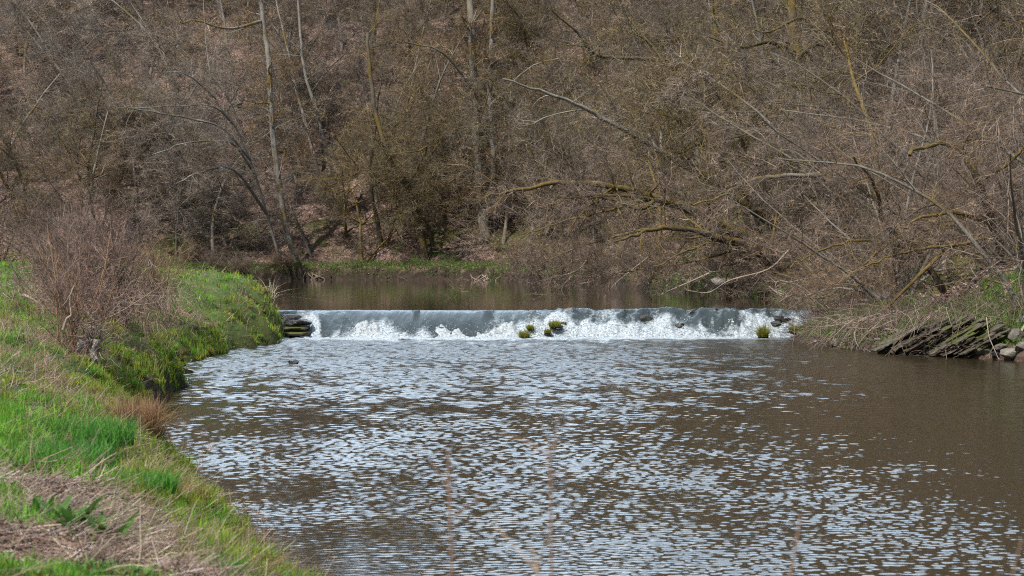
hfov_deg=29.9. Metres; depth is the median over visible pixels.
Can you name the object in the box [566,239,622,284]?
bush
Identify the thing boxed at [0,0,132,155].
bare tree
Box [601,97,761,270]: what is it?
bare tree
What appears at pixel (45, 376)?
dry stalk
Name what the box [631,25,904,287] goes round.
bare tree
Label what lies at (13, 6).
bare tree
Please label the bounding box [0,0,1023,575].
ground
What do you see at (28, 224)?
willow bush
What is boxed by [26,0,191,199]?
bare tree
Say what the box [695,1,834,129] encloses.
bare tree
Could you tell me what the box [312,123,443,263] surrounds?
bare tree
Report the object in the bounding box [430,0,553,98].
bare tree
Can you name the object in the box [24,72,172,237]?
bare tree
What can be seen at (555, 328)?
rock
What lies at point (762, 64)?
bare tree
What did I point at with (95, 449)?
grass clump
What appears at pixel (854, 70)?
thicket tree
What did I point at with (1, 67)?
bare tree
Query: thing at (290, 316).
rock
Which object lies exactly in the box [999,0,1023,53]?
bare tree
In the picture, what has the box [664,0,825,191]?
bare tree
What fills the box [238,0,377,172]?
bare tree
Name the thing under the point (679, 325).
rock
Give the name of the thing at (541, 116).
bare tree
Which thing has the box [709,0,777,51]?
bare tree
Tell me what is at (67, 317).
dead stick
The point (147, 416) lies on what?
rush tussock
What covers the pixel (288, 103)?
bare tree
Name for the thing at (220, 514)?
mossy grass
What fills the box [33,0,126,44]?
bare tree
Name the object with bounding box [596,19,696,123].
bare tree
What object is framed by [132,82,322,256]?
bare tree
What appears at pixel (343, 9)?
bare tree
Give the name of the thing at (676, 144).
bare tree
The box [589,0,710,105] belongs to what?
bare tree
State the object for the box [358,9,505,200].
bare tree
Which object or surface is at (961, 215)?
mossy tree
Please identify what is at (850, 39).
bare tree
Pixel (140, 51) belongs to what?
bare tree
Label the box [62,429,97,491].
dry stalk
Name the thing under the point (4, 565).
grass
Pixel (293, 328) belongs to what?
rock
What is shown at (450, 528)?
dry stalk
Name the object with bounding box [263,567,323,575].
grass clump
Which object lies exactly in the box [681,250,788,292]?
dead branch
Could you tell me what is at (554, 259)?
bush
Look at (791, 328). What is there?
moss tuft
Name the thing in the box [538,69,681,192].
bare tree
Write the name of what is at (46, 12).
bare tree
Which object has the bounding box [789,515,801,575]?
dry stalk
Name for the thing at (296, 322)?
rock
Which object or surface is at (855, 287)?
bush
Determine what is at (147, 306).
flood debris
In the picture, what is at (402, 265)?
bank grass
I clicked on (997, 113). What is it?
thicket tree
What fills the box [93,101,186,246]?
bare tree
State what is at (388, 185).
bare tree
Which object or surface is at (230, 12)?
bare tree
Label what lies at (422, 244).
bare tree
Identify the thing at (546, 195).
bare tree
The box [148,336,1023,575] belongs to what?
water
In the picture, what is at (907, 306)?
brushwood
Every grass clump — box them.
[0,430,158,471]
[25,407,166,449]
[88,464,186,495]
[173,532,239,555]
[173,544,283,575]
[251,539,283,555]
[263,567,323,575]
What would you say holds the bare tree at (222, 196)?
on the ground at (236, 330)
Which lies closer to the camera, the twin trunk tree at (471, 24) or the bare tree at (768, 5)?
the bare tree at (768, 5)
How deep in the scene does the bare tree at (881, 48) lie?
88.45 m
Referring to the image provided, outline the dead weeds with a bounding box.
[0,266,274,482]
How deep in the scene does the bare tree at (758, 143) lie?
102.77 m
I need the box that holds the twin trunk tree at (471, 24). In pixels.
[389,0,581,238]
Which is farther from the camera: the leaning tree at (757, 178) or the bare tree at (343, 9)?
the bare tree at (343, 9)
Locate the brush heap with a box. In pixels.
[780,273,1023,355]
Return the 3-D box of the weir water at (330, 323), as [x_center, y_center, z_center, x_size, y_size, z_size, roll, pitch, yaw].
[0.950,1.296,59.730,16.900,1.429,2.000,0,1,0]
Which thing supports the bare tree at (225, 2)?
on the ground at (236, 330)
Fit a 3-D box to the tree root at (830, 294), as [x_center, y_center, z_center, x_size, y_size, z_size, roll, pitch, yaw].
[11.194,0.198,63.271,2.405,1.542,1.334,1,1,39]
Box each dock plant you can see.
[12,494,71,514]
[34,493,112,530]
[51,509,138,542]
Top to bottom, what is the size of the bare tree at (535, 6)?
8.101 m
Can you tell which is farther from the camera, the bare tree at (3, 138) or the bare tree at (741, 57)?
the bare tree at (3, 138)
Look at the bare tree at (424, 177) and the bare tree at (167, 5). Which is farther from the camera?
the bare tree at (167, 5)
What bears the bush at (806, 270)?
on the ground at (236, 330)
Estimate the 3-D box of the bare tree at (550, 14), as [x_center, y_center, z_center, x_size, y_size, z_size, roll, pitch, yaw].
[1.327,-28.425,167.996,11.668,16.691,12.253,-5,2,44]
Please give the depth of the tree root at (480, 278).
134.03 m
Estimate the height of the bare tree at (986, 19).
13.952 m
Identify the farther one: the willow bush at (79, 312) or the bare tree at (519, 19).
the bare tree at (519, 19)
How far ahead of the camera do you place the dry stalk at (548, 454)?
4.27 m
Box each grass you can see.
[0,260,284,575]
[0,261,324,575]
[17,247,1023,348]
[63,288,326,575]
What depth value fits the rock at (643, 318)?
59.53 m
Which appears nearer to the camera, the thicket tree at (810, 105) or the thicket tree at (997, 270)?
the thicket tree at (997, 270)
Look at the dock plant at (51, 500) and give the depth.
11.30 m
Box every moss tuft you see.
[517,330,532,337]
[524,324,535,328]
[548,319,564,326]
[742,324,778,336]
[786,325,805,331]
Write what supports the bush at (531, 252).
on the ground at (236, 330)
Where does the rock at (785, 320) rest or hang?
on the weir
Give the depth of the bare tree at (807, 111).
91.86 m
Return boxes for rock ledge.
[872,315,1011,357]
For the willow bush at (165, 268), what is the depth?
47.14 m
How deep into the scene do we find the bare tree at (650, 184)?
103.90 m
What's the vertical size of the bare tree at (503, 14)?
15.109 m
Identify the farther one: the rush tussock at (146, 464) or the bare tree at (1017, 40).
the bare tree at (1017, 40)
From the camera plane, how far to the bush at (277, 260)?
137.01 m
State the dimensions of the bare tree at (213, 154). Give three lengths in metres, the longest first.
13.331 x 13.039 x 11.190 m
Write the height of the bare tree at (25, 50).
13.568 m
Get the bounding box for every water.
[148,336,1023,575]
[252,280,832,309]
[278,307,813,337]
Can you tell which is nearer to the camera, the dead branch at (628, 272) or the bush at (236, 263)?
the dead branch at (628, 272)
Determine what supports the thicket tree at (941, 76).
on the ground at (236, 330)
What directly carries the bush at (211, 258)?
on the ground at (236, 330)
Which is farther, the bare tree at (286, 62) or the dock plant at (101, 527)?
the bare tree at (286, 62)
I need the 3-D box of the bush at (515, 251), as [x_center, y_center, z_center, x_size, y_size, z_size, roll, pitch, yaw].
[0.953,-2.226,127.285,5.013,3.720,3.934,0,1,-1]
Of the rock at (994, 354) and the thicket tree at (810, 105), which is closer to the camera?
the rock at (994, 354)
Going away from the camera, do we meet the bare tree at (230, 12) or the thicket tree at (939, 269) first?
the thicket tree at (939, 269)
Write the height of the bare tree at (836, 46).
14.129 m
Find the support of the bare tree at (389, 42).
on the ground at (236, 330)
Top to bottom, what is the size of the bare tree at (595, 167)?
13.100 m
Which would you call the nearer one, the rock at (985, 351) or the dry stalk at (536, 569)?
the dry stalk at (536, 569)
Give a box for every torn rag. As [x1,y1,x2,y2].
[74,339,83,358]
[89,339,99,363]
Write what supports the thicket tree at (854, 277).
on the ground at (236, 330)
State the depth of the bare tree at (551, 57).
151.07 m
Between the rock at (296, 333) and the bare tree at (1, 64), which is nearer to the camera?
the rock at (296, 333)
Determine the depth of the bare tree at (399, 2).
172.60 m
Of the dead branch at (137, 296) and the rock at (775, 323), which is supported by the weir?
the rock at (775, 323)
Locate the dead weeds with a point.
(56, 370)
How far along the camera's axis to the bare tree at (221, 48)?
141.72 m
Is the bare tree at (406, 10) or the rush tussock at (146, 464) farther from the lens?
the bare tree at (406, 10)
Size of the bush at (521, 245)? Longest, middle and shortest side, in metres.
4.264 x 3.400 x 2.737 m
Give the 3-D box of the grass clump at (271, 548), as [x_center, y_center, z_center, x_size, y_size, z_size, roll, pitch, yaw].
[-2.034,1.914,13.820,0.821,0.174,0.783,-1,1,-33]
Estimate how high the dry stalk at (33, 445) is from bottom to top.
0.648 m
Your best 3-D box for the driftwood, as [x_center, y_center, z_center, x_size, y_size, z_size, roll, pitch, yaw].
[8.852,0.147,62.553,1.360,1.468,1.222,-1,1,-39]
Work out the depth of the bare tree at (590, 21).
162.88 m
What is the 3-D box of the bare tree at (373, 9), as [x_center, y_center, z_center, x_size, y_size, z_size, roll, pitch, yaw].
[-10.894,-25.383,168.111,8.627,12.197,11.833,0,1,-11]
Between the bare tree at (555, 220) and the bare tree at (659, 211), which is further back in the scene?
the bare tree at (555, 220)
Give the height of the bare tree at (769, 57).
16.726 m
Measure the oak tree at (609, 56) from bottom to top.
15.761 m
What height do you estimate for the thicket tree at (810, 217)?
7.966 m
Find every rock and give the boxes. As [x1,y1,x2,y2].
[281,314,301,318]
[282,326,308,331]
[283,332,311,335]
[284,319,311,325]
[288,359,298,363]
[550,325,562,329]
[639,315,652,321]
[675,323,684,327]
[770,321,781,325]
[774,315,783,320]
[781,318,790,323]
[971,346,992,354]
[991,352,999,356]
[994,343,1007,350]
[998,319,1013,326]
[1000,348,1019,358]
[1008,328,1023,341]
[1014,342,1023,349]
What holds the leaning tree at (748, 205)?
on the ground at (236, 330)
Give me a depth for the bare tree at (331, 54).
158.63 m
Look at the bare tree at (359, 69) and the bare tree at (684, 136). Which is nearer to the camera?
the bare tree at (684, 136)
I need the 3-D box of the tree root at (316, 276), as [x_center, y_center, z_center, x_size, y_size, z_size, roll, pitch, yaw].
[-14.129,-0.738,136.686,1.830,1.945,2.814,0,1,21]
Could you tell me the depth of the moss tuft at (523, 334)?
58.34 m
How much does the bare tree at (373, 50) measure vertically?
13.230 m
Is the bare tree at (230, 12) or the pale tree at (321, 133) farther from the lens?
the bare tree at (230, 12)
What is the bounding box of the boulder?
[711,278,733,292]
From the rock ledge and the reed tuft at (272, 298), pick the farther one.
the reed tuft at (272, 298)
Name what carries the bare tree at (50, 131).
on the ground at (236, 330)
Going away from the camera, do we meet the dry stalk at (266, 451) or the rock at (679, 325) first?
the dry stalk at (266, 451)
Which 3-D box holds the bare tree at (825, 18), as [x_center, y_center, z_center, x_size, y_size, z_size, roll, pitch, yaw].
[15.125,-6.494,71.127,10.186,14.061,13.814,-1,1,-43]
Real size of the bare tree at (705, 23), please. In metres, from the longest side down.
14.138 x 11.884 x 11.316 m
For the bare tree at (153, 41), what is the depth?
153.25 m
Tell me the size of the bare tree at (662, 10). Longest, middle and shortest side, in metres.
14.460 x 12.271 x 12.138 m
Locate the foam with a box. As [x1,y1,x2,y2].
[295,309,790,337]
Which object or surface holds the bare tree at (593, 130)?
on the ground at (236, 330)
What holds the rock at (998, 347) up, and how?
on the ground at (236, 330)
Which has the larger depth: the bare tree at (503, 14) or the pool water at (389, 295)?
the bare tree at (503, 14)
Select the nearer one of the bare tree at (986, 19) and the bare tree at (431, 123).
the bare tree at (986, 19)
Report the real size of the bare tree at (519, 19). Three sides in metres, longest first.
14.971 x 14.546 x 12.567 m
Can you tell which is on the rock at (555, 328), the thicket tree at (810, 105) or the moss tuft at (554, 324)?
the moss tuft at (554, 324)
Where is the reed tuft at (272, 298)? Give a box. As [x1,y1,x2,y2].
[260,277,347,301]
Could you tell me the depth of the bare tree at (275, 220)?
140.95 m
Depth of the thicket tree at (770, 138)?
88.36 m
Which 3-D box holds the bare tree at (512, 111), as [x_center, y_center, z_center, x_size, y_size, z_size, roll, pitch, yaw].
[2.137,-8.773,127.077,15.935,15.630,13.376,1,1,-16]
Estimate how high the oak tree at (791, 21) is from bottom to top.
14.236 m
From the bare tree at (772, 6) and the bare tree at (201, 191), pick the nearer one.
the bare tree at (772, 6)
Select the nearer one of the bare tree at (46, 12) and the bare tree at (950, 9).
the bare tree at (950, 9)
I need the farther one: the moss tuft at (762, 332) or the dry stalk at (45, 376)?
the moss tuft at (762, 332)
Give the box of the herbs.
[0,287,245,575]
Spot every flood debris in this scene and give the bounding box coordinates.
[0,253,249,350]
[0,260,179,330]
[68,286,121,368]
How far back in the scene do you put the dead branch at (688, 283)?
73.99 m
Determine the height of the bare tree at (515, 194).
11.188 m
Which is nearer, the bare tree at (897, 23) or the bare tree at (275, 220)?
the bare tree at (897, 23)
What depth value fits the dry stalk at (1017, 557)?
4.01 m
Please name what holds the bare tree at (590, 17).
on the ground at (236, 330)
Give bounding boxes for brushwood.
[12,252,1023,356]
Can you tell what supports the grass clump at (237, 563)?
on the ground at (236, 330)
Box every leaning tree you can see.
[431,112,796,299]
[502,34,819,235]
[541,188,794,298]
[614,138,891,259]
[677,112,822,265]
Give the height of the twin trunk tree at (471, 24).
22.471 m
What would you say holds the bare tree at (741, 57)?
on the ground at (236, 330)
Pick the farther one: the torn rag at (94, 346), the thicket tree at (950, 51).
the thicket tree at (950, 51)
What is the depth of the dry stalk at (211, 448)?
15.03 m
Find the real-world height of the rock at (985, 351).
0.231 m
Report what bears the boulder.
on the ground at (236, 330)
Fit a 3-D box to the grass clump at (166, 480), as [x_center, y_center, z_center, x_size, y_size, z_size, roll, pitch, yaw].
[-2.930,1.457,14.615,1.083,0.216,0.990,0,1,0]
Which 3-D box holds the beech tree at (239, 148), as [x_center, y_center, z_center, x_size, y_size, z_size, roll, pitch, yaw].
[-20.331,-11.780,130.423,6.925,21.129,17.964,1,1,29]
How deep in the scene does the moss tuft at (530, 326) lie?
58.88 m
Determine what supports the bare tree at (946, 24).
on the ground at (236, 330)
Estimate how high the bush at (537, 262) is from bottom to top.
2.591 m
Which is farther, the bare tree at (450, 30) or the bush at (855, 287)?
the bare tree at (450, 30)
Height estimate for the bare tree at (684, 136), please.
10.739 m
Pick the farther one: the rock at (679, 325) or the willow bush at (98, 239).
the rock at (679, 325)
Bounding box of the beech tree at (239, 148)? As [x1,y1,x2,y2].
[101,0,286,263]
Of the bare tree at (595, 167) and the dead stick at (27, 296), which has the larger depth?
the bare tree at (595, 167)
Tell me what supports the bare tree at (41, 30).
on the ground at (236, 330)
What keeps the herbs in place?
on the ground at (236, 330)
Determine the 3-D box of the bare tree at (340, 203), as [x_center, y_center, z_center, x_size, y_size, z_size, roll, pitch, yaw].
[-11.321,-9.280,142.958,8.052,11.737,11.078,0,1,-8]
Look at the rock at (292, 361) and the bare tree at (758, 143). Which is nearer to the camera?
the rock at (292, 361)
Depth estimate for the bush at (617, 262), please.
101.30 m
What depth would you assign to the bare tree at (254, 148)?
144.65 m
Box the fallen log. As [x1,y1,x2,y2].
[871,250,944,313]
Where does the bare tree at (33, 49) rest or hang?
on the ground at (236, 330)
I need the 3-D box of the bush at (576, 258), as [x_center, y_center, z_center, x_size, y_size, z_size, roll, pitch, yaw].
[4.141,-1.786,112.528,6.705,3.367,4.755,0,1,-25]
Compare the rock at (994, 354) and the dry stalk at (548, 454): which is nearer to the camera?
the dry stalk at (548, 454)
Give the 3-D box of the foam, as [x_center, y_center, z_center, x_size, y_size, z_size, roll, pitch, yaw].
[1.101,1.212,59.281,15.603,1.101,2.795,0,1,0]
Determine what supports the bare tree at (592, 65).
on the ground at (236, 330)
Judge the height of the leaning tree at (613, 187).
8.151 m
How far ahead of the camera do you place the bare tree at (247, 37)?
156.86 m
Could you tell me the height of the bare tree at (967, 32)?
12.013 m
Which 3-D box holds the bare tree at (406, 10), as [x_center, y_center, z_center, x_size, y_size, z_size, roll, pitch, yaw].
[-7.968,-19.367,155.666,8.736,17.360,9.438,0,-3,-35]
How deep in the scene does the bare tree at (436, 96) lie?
143.00 m
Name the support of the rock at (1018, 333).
on the ground at (236, 330)
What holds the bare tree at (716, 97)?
on the ground at (236, 330)
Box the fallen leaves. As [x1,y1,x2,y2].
[0,19,1023,343]
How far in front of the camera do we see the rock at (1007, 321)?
47.42 m
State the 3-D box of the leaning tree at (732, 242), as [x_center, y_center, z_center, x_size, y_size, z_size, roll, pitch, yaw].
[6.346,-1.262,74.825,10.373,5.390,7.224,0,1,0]
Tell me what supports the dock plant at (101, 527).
on the ground at (236, 330)
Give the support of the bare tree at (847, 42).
on the ground at (236, 330)
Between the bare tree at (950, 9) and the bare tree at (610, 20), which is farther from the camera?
the bare tree at (610, 20)
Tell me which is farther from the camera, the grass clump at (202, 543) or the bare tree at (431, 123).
the bare tree at (431, 123)
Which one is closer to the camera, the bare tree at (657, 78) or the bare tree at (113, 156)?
the bare tree at (657, 78)
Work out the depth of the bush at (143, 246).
137.81 m
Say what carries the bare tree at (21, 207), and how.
on the ground at (236, 330)
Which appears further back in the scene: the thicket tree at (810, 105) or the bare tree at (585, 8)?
the bare tree at (585, 8)
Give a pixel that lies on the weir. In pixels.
(285, 325)
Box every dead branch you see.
[101,271,181,322]
[548,266,581,289]
[611,257,647,292]
[646,265,709,297]
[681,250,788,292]
[985,317,1005,358]
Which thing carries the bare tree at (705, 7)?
on the ground at (236, 330)
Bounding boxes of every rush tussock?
[83,387,210,439]
[119,456,201,475]
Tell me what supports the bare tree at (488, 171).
on the ground at (236, 330)
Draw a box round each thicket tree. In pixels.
[658,0,1021,264]
[673,75,1015,326]
[693,60,901,231]
[702,26,1023,298]
[710,45,1023,295]
[723,0,1021,219]
[735,35,1023,327]
[738,93,993,251]
[758,0,1023,220]
[795,0,1023,183]
[808,52,1023,274]
[819,0,1023,260]
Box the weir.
[281,315,821,336]
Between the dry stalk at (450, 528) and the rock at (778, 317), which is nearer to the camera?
the dry stalk at (450, 528)
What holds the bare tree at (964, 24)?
on the ground at (236, 330)
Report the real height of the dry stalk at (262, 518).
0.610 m
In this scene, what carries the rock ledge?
in the water margin
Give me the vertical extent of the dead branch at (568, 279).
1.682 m
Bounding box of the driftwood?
[763,274,810,306]
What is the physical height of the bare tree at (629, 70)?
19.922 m
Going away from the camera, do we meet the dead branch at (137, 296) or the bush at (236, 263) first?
the dead branch at (137, 296)
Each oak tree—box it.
[515,0,780,184]
[615,0,901,201]
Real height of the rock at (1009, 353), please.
0.257 m
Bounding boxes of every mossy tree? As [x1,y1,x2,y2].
[734,95,988,316]
[807,58,1023,304]
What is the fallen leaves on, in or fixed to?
on the ground at (236, 330)
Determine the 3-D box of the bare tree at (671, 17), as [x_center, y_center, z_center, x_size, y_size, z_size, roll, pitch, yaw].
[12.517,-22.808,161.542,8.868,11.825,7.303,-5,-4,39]
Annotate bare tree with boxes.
[0,0,80,56]
[0,0,102,77]
[0,0,115,127]
[0,0,116,173]
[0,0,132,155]
[0,2,47,106]
[0,44,22,173]
[0,95,80,226]
[0,124,67,261]
[4,0,108,95]
[14,78,178,232]
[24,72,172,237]
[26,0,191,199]
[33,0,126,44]
[35,38,145,181]
[49,0,141,60]
[54,0,228,146]
[57,0,161,45]
[68,0,164,42]
[74,49,247,212]
[77,2,265,237]
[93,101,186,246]
[97,0,220,111]
[109,88,243,262]
[113,0,204,68]
[122,0,215,80]
[122,86,269,256]
[131,8,311,188]
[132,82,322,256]
[142,0,299,261]
[163,74,305,238]
[170,0,221,19]
[172,0,289,110]
[179,0,319,128]
[204,0,346,105]
[218,0,280,38]
[223,0,377,143]
[226,32,327,196]
[230,119,332,256]
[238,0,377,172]
[253,2,399,164]
[260,0,353,124]
[276,0,365,50]
[285,67,484,248]
[308,90,412,235]
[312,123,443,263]
[330,49,414,205]
[334,78,480,213]
[335,0,480,109]
[338,0,435,57]
[338,111,497,259]
[339,43,449,202]
[341,0,433,46]
[348,67,469,237]
[349,1,445,87]
[351,7,454,260]
[354,0,457,142]
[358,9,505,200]
[368,94,482,183]
[399,72,546,228]
[410,37,555,177]
[414,0,558,102]
[414,68,582,213]
[415,0,575,86]
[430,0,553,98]
[433,29,652,252]
[441,0,551,63]
[463,53,563,244]
[474,0,556,46]
[486,54,603,247]
[487,0,613,160]
[508,87,647,247]
[510,0,594,42]
[515,81,678,247]
[515,120,610,237]
[524,1,638,98]
[531,0,648,62]
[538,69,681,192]
[545,0,850,285]
[553,41,729,242]
[557,0,667,130]
[560,0,721,204]
[561,0,676,166]
[575,0,670,96]
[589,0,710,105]
[594,0,776,105]
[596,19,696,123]
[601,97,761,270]
[602,104,769,267]
[610,0,708,52]
[613,7,899,259]
[620,0,768,250]
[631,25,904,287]
[657,50,756,196]
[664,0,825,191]
[665,31,782,192]
[666,0,788,179]
[667,0,775,74]
[671,0,849,75]
[678,2,782,152]
[679,6,815,183]
[693,0,726,28]
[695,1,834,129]
[706,0,890,131]
[706,36,846,227]
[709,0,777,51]
[712,0,972,147]
[712,12,810,133]
[719,44,910,221]
[746,0,977,267]
[750,0,852,71]
[762,0,1023,273]
[763,9,916,168]
[783,0,914,130]
[788,0,1021,245]
[801,0,1023,151]
[817,2,914,121]
[820,0,984,186]
[841,0,980,115]
[841,0,1022,75]
[852,0,1023,166]
[875,0,1023,181]
[892,1,1020,113]
[909,0,1005,26]
[915,0,1023,187]
[921,0,1023,64]
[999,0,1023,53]
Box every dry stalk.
[24,408,39,474]
[37,353,53,411]
[59,333,79,393]
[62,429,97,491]
[185,442,218,499]
[201,430,216,520]
[253,445,271,542]
[258,508,275,548]
[430,450,485,575]
[494,524,549,575]
[498,418,572,575]
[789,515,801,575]
[976,540,1022,575]
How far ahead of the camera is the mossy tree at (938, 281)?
56.24 m
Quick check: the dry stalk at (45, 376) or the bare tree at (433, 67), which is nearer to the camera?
the dry stalk at (45, 376)
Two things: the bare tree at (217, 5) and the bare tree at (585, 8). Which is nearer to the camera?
the bare tree at (585, 8)
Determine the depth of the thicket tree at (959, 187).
55.39 m
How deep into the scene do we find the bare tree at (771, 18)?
92.62 m
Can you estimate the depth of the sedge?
33.63 m
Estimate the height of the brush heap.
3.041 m
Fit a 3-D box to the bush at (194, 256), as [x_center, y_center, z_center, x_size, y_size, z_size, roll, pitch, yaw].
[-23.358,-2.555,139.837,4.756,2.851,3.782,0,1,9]
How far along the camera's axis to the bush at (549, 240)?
115.54 m
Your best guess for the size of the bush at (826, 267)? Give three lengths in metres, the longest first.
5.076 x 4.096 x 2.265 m
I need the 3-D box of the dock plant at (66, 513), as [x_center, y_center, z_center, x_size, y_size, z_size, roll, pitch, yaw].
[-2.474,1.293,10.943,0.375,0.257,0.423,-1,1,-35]
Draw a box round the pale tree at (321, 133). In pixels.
[258,0,358,214]
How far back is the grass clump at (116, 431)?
17.05 m
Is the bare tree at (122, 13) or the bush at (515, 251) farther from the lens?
the bare tree at (122, 13)
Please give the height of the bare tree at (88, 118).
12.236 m
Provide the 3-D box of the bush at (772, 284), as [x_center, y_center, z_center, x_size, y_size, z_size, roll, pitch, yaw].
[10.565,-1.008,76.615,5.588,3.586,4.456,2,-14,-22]
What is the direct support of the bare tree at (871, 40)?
on the ground at (236, 330)
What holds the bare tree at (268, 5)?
on the ground at (236, 330)
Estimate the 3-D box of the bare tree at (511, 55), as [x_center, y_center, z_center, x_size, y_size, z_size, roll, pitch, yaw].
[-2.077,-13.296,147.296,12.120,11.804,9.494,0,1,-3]
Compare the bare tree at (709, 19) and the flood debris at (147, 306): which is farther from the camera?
the bare tree at (709, 19)
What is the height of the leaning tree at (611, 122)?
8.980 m
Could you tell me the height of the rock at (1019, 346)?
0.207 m
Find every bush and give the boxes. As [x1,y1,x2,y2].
[0,175,157,298]
[2,197,132,362]
[12,184,169,326]
[106,229,201,311]
[111,231,169,263]
[163,235,223,262]
[193,241,229,266]
[213,248,270,273]
[260,239,303,273]
[490,227,539,272]
[499,236,548,256]
[511,240,557,276]
[514,238,561,274]
[529,234,594,283]
[540,231,617,271]
[545,231,605,276]
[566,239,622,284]
[594,231,677,282]
[612,239,688,288]
[649,221,788,282]
[715,218,843,298]
[769,214,871,300]
[771,243,888,292]
[810,261,902,311]
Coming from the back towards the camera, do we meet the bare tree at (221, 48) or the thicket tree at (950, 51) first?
the bare tree at (221, 48)
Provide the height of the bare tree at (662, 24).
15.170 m
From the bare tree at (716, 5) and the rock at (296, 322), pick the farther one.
the bare tree at (716, 5)
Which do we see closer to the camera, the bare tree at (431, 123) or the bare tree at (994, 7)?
the bare tree at (994, 7)
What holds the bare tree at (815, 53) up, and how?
on the ground at (236, 330)
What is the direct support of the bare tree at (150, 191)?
on the ground at (236, 330)
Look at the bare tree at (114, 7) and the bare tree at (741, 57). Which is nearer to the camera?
the bare tree at (741, 57)
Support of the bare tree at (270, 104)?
on the ground at (236, 330)
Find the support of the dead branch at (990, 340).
in the water margin
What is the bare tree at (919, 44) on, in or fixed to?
on the ground at (236, 330)
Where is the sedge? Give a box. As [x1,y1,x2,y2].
[81,295,283,544]
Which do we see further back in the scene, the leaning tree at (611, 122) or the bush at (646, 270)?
the bush at (646, 270)
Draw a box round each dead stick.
[22,294,38,305]
[61,285,74,329]
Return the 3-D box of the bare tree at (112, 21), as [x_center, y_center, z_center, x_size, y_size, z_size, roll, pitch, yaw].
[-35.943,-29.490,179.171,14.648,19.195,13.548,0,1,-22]
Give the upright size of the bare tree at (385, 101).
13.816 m
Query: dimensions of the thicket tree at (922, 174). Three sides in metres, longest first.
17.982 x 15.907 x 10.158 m
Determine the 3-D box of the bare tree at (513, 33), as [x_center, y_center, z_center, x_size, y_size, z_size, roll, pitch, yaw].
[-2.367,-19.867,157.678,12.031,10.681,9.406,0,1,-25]
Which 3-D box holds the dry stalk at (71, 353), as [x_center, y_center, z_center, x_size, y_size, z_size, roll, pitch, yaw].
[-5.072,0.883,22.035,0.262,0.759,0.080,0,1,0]
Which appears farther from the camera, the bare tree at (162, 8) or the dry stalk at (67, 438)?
the bare tree at (162, 8)
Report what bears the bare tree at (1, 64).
on the ground at (236, 330)
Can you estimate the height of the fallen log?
2.380 m
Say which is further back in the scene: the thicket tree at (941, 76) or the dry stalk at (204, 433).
the thicket tree at (941, 76)
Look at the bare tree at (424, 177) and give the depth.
136.17 m
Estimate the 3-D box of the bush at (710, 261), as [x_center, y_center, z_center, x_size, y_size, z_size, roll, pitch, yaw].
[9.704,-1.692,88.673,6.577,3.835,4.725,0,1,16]
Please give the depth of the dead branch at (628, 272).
83.98 m

